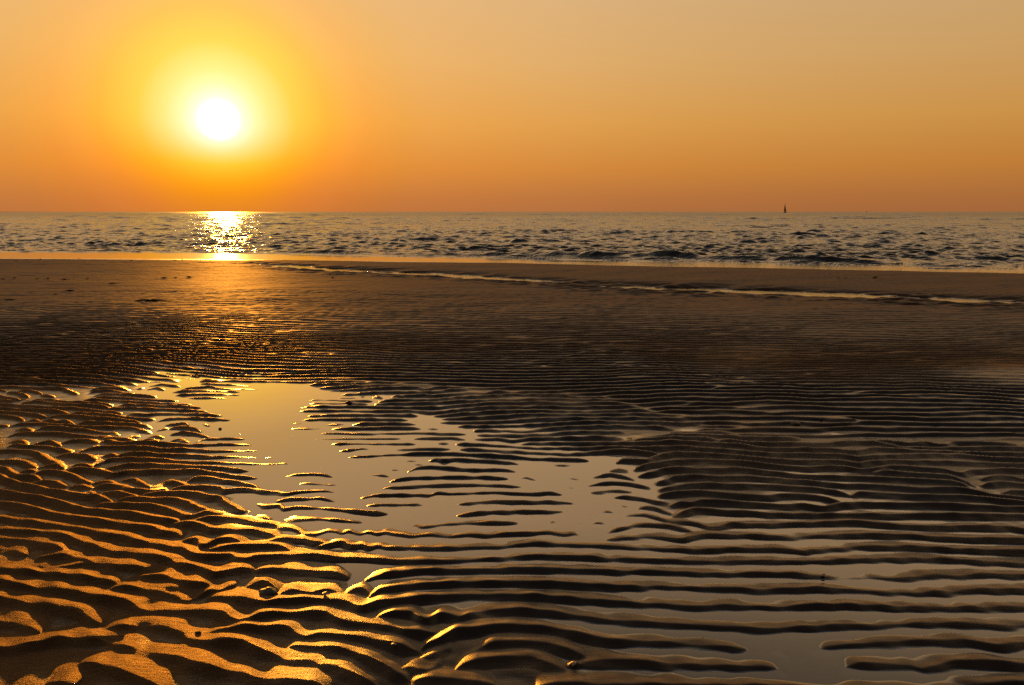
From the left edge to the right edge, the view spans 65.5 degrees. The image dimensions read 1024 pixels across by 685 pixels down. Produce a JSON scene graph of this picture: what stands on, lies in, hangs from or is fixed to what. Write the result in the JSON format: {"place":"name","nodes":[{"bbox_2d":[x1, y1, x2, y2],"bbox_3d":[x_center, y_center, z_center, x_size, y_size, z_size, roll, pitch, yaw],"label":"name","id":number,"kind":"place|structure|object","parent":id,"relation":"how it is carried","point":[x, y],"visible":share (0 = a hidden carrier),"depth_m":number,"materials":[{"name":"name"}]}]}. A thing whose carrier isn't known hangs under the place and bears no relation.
{"place":"outdoors","nodes":[
{"label":"outdoors","id":0,"kind":"place"},
{"bbox_2d":[0,258,1023,684],"bbox_3d":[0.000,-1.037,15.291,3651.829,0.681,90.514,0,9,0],"label":"sand","id":1,"kind":"structure","parent":0,"point":[714,544],"depth_m":3.54,"materials":[{"name":"brown sand"}]},
{"bbox_2d":[135,299,168,300],"bbox_3d":[-4.749,-0.557,10.549,0.521,0.039,0.099,0,9,0],"label":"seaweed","id":2,"kind":"object","parent":1,"relation":"on","point":[150,300],"visible":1,"depth_m":10.54,"materials":[{"name":"black plant"}]},
{"bbox_2d":[259,587,277,594],"bbox_3d":[-0.770,0.787,2.512,0.061,0.028,0.050,0,9,0],"label":"stone","id":3,"kind":"object","parent":1,"relation":"on","point":[269,591],"visible":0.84,"depth_m":2.50,"materials":[{"name":"grey stone"}]},
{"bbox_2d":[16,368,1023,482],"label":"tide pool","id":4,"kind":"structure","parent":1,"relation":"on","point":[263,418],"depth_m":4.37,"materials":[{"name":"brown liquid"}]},
{"bbox_2d":[790,422,800,425],"bbox_3d":[1.610,0.464,4.527,0.062,0.027,0.040,0,9,0],"label":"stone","id":5,"kind":"object","parent":1,"relation":"on","point":[795,423],"visible":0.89,"depth_m":4.51,"materials":[{"name":"grey stone"}]},
{"bbox_2d":[0,212,1023,269],"bbox_3d":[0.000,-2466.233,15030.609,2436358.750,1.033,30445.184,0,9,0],"label":"sea","id":6,"kind":"structure","parent":0,"point":[974,239],"depth_m":38.51,"materials":[{"name":"grey liquid"}]},
{"bbox_2d":[14,247,1023,268],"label":"sea foam","id":7,"kind":"object","parent":6,"relation":"on","point":[530,256],"visible":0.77,"depth_m":22.78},
{"bbox_2d":[255,262,1023,302],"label":"tidal stream","id":8,"kind":"structure","parent":0,"point":[806,266],"depth_m":17.24,"materials":[{"name":"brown liquid"}]}
]}

